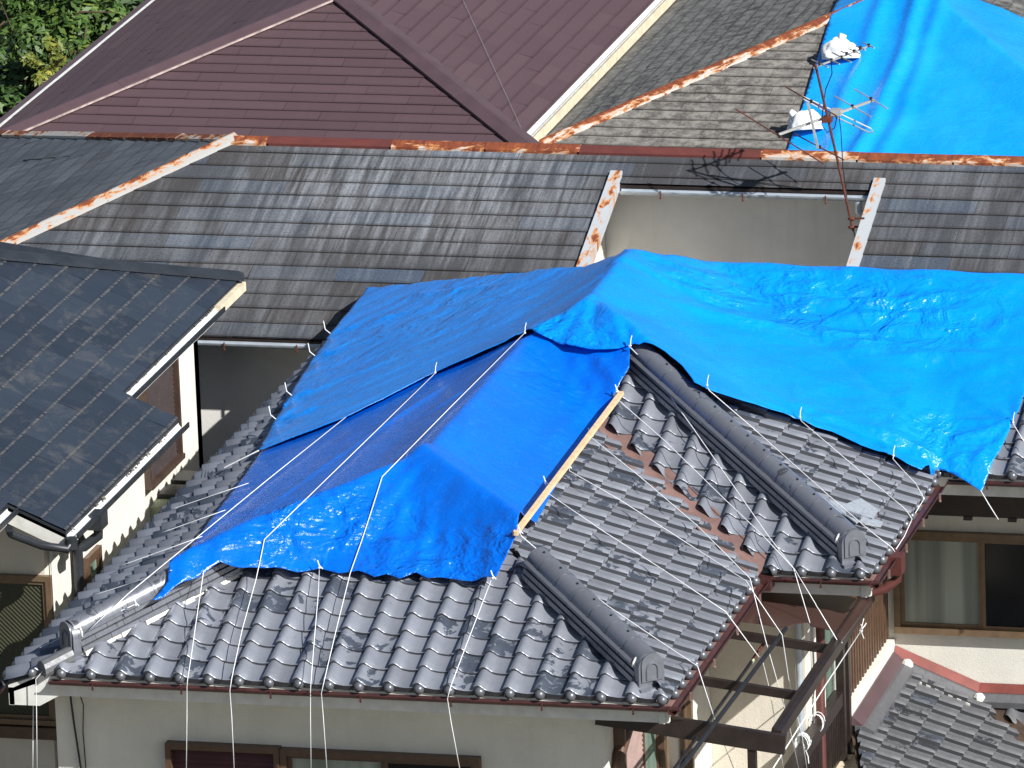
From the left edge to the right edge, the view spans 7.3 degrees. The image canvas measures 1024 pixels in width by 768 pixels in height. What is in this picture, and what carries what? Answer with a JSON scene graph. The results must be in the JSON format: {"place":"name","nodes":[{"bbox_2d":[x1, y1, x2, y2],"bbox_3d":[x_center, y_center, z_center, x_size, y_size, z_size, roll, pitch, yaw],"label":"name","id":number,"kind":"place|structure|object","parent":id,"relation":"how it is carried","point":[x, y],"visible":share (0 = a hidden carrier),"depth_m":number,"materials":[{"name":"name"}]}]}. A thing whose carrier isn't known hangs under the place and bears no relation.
{"place":"outdoors","nodes":[
{"label":"outdoors","id":0,"kind":"place"},
{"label":"hillside","id":1,"kind":"structure","parent":0,"visible":0},
{"bbox_2d":[0,0,126,85],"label":"broadleaf tree","id":2,"kind":"object","parent":1,"relation":"on","point":[64,21],"visible":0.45,"depth_m":110.17,"materials":[{"name":"green plant"}]},
{"bbox_3d":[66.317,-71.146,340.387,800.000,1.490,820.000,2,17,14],"label":"ground","id":3,"kind":"structure","parent":0,"visible":0},
{"bbox_2d":[0,26,79,117],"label":"broadleaf tree","id":4,"kind":"object","parent":3,"relation":"on","point":[14,71],"visible":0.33,"depth_m":106.80,"materials":[{"name":"green plant"}]},
{"bbox_2d":[19,35,67,86],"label":"broadleaf tree","id":5,"kind":"object","parent":3,"relation":"on","point":[56,60],"visible":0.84,"depth_m":106.53,"materials":[{"name":"green plant"}]},
{"bbox_2d":[26,26,93,85],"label":"broadleaf tree","id":6,"kind":"object","parent":3,"relation":"on","point":[75,47],"visible":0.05,"depth_m":108.22,"materials":[{"name":"green plant"}]},
{"bbox_2d":[33,0,144,39],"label":"broadleaf tree","id":7,"kind":"object","parent":3,"relation":"on","point":[129,5],"visible":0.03,"depth_m":112.01,"materials":[{"name":"green plant"}]},
{"bbox_2d":[0,242,245,767],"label":"dark slate house","id":8,"kind":"structure","parent":3,"relation":"on","point":[101,444],"depth_m":75.79,"materials":[{"name":"black paint"}]},
{"bbox_2d":[0,573,55,725],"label":"window","id":9,"kind":"structure","parent":8,"relation":"in","point":[26,600],"depth_m":73.57,"materials":[{"name":"brown metal"}]},
{"bbox_2d":[83,545,102,586],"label":"window","id":10,"kind":"structure","parent":8,"relation":"in","point":[93,561],"depth_m":74.75,"materials":[{"name":"brown glass"}]},
{"bbox_2d":[137,358,184,490],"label":"window","id":11,"kind":"structure","parent":8,"relation":"in","point":[164,393],"depth_m":78.74,"materials":[{"name":"brown glass"}]},
{"bbox_2d":[150,470,198,519],"bbox_3d":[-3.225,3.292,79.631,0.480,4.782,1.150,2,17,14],"label":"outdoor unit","id":12,"kind":"object","parent":3,"relation":"on","point":[167,492],"visible":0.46,"depth_m":78.80,"materials":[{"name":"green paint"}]},
{"bbox_2d":[0,0,674,142],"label":"brown roof house","id":13,"kind":"structure","parent":3,"relation":"on","point":[526,71],"depth_m":95.80,"materials":[{"name":"paint"}]},
{"bbox_2d":[0,338,1023,767],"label":"tiled house","id":14,"kind":"structure","parent":3,"relation":"on","point":[562,664],"depth_m":69.97,"materials":[{"name":"tile"}]},
{"bbox_2d":[32,706,33,767],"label":"rope","id":15,"kind":"object","parent":14,"relation":"hanging from","point":[32,736],"visible":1,"depth_m":69.29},
{"bbox_2d":[35,672,41,751],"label":"rope","id":16,"kind":"object","parent":14,"relation":"attached to","point":[36,715],"visible":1,"depth_m":68.83,"materials":[{"name":"white fabric"}]},
{"bbox_2d":[69,696,81,767],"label":"cable","id":17,"kind":"object","parent":14,"relation":"attached to","point":[76,739],"visible":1,"depth_m":69.41,"materials":[{"name":"black plastic"}]},
{"bbox_2d":[80,697,86,767],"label":"cable","id":18,"kind":"object","parent":14,"relation":"attached to","point":[83,732],"visible":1,"depth_m":69.40,"materials":[{"name":"black plastic"}]},
{"bbox_2d":[89,570,171,596],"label":"cord","id":19,"kind":"object","parent":14,"relation":"on","point":[120,586],"visible":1,"depth_m":70.35,"materials":[{"name":"white fabric"}]},
{"bbox_2d":[159,510,224,533],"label":"cord","id":20,"kind":"object","parent":14,"relation":"attached to","point":[192,521],"visible":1,"depth_m":71.95,"materials":[{"name":"white fabric"}]},
{"bbox_2d":[186,562,216,767],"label":"rope","id":21,"kind":"object","parent":14,"relation":"hanging from","point":[190,663],"visible":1,"depth_m":68.51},
{"bbox_2d":[168,483,248,510],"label":"cord","id":22,"kind":"object","parent":14,"relation":"attached to","point":[209,496],"visible":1,"depth_m":72.83,"materials":[{"name":"white fabric"}]},
{"bbox_2d":[164,740,281,767],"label":"window","id":23,"kind":"structure","parent":14,"relation":"in","point":[200,754],"depth_m":69.13,"materials":[{"name":"brown wood"}]},
{"bbox_2d":[224,450,258,467],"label":"cord","id":24,"kind":"object","parent":14,"relation":"on","point":[241,458],"visible":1,"depth_m":73.95,"materials":[{"name":"white fabric"}]},
{"bbox_2d":[279,747,481,767],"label":"window","id":25,"kind":"structure","parent":14,"relation":"in","point":[290,757],"depth_m":68.80,"materials":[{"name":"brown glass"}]},
{"bbox_2d":[133,329,629,605],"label":"roof tarp","id":26,"kind":"object","parent":14,"relation":"on","point":[471,472],"visible":1,"depth_m":71.01,"materials":[{"name":"blue plastic"}]},
{"bbox_2d":[119,536,201,566],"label":"cord","id":27,"kind":"object","parent":26,"relation":"hanging from","point":[159,551],"visible":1,"depth_m":71.19,"materials":[{"name":"white fabric"}]},
{"bbox_2d":[86,417,345,632],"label":"rope","id":28,"kind":"object","parent":26,"relation":"attached to","point":[212,524],"visible":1,"depth_m":71.29,"materials":[{"name":"white fabric"}]},
{"bbox_2d":[310,569,319,762],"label":"rope","id":29,"kind":"object","parent":26,"relation":"hanging from","point":[312,666],"visible":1,"depth_m":68.22,"materials":[{"name":"white fabric"}]},
{"bbox_2d":[229,373,434,767],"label":"rope","id":30,"kind":"object","parent":26,"relation":"on","point":[261,555],"visible":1,"depth_m":69.34,"materials":[{"name":"white fabric"}]},
{"bbox_2d":[447,578,491,767],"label":"rope","id":31,"kind":"object","parent":26,"relation":"hanging from","point":[456,671],"visible":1,"depth_m":67.91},
{"bbox_2d":[513,391,623,535],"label":"timber batten","id":32,"kind":"object","parent":26,"relation":"on","point":[545,493],"visible":1,"depth_m":70.82,"materials":[{"name":"brown wood"}]},
{"bbox_2d":[617,388,813,719],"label":"rope","id":33,"kind":"object","parent":32,"relation":"attached to","point":[748,522],"visible":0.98,"depth_m":71.18,"materials":[{"name":"white fabric"}]},
{"bbox_2d":[520,534,733,767],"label":"rope","id":34,"kind":"object","parent":26,"relation":"hanging from","point":[665,645],"visible":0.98,"depth_m":68.20,"materials":[{"name":"white fabric"}]},
{"bbox_2d":[545,484,783,767],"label":"rope","id":35,"kind":"object","parent":26,"relation":"attached to","point":[684,584],"visible":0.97,"depth_m":69.71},
{"bbox_2d":[569,468,806,767],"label":"rope","id":36,"kind":"object","parent":26,"relation":"hanging from","point":[724,567],"visible":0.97,"depth_m":70.42,"materials":[{"name":"white fabric"}]},
{"bbox_2d":[592,438,798,767],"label":"rope","id":37,"kind":"object","parent":26,"relation":"hanging from","point":[730,559],"visible":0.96,"depth_m":70.54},
{"bbox_2d":[613,728,665,767],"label":"window","id":38,"kind":"structure","parent":14,"relation":"in","point":[645,750],"depth_m":69.54,"materials":[{"name":"pink glass"}]},
{"bbox_2d":[259,249,1023,490],"bbox_3d":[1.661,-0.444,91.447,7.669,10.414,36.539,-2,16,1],"label":"roof tarp","id":39,"kind":"object","parent":14,"relation":"on","point":[921,369],"visible":0.94,"depth_m":74.86,"materials":[{"name":"blue plastic"}]},
{"bbox_2d":[321,334,523,767],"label":"rope","id":40,"kind":"object","parent":39,"relation":"hanging from","point":[361,541],"visible":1,"depth_m":69.44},
{"bbox_2d":[628,345,842,642],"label":"rope","id":41,"kind":"object","parent":39,"relation":"attached to","point":[752,513],"visible":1,"depth_m":71.29,"materials":[{"name":"white fabric"}]},
{"bbox_2d":[706,386,894,557],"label":"rope","id":42,"kind":"object","parent":39,"relation":"attached to","point":[802,472],"visible":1,"depth_m":71.97,"materials":[{"name":"white fabric"}]},
{"bbox_2d":[799,417,911,548],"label":"rope","id":43,"kind":"object","parent":39,"relation":"attached to","point":[866,476],"visible":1,"depth_m":72.38,"materials":[{"name":"white fabric"}]},
{"bbox_2d":[893,456,924,513],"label":"rope","id":44,"kind":"object","parent":39,"relation":"attached to","point":[912,480],"visible":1,"depth_m":72.29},
{"bbox_2d":[980,490,998,519],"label":"rope","id":45,"kind":"object","parent":39,"relation":"hanging from","point":[989,505],"visible":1,"depth_m":73.17,"materials":[{"name":"white fabric"}]},
{"bbox_2d":[665,692,694,767],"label":"window","id":46,"kind":"structure","parent":14,"relation":"in","point":[675,747],"depth_m":71.05,"materials":[{"name":"brown metal"}]},
{"bbox_2d":[673,644,764,767],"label":"laundry pole","id":47,"kind":"object","parent":14,"relation":"attached to","point":[721,703],"visible":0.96,"depth_m":68.86,"materials":[{"name":"black plastic"}]},
{"bbox_2d":[679,626,787,767],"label":"laundry pole","id":48,"kind":"object","parent":14,"relation":"attached to","point":[730,702],"visible":1,"depth_m":67.85,"materials":[{"name":"black plastic"}]},
{"bbox_2d":[794,732,811,763],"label":"cord lashing","id":49,"kind":"object","parent":14,"relation":"attached to","point":[804,736],"visible":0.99,"depth_m":71.56,"materials":[{"name":"white fabric"}]},
{"bbox_2d":[809,712,824,730],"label":"cord lashing","id":50,"kind":"object","parent":14,"relation":"attached to","point":[821,719],"visible":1,"depth_m":72.15,"materials":[{"name":"white fabric"}]},
{"bbox_2d":[773,629,862,767],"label":"rope","id":51,"kind":"object","parent":14,"relation":"attached to","point":[818,696],"visible":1,"depth_m":70.42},
{"bbox_2d":[825,630,835,706],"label":"window","id":52,"kind":"structure","parent":14,"relation":"in","point":[830,687],"depth_m":72.95,"materials":[{"name":"grey glass"}]},
{"bbox_2d":[859,618,866,638],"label":"rope knot","id":53,"kind":"object","parent":14,"relation":"attached to","point":[862,628],"visible":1,"depth_m":73.36,"materials":[{"name":"white fabric"}]},
{"bbox_2d":[893,530,1023,638],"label":"window","id":54,"kind":"structure","parent":14,"relation":"in","point":[953,583],"depth_m":74.95,"materials":[{"name":"brown glass"}]},
{"bbox_2d":[0,130,1023,463],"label":"weathered slate house","id":55,"kind":"structure","parent":3,"relation":"on","point":[308,236],"depth_m":82.14,"materials":[{"name":"grey tile"}]},
{"bbox_2d":[735,42,887,235],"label":"tv antenna","id":56,"kind":"object","parent":55,"relation":"attached to","point":[834,112],"visible":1,"depth_m":80.73,"materials":[{"name":"metal"}]},
{"bbox_2d":[539,0,1023,149],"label":"mossy slate house","id":57,"kind":"structure","parent":3,"relation":"on","point":[688,73],"depth_m":95.07,"materials":[{"name":"grey tile"}]},
{"bbox_2d":[787,0,1023,155],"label":"roof tarp","id":58,"kind":"object","parent":57,"relation":"on","point":[940,76],"visible":0.66,"depth_m":94.27,"materials":[{"name":"blue plastic"}]},
{"bbox_2d":[787,109,822,130],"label":"sandbag","id":59,"kind":"object","parent":58,"relation":"on","point":[795,119],"visible":0.66,"depth_m":93.46,"materials":[{"name":"white plastic"}]},
{"bbox_2d":[821,33,860,59],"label":"sandbag","id":60,"kind":"object","parent":58,"relation":"on","point":[839,43],"visible":0.83,"depth_m":94.77,"materials":[{"name":"white plastic"}]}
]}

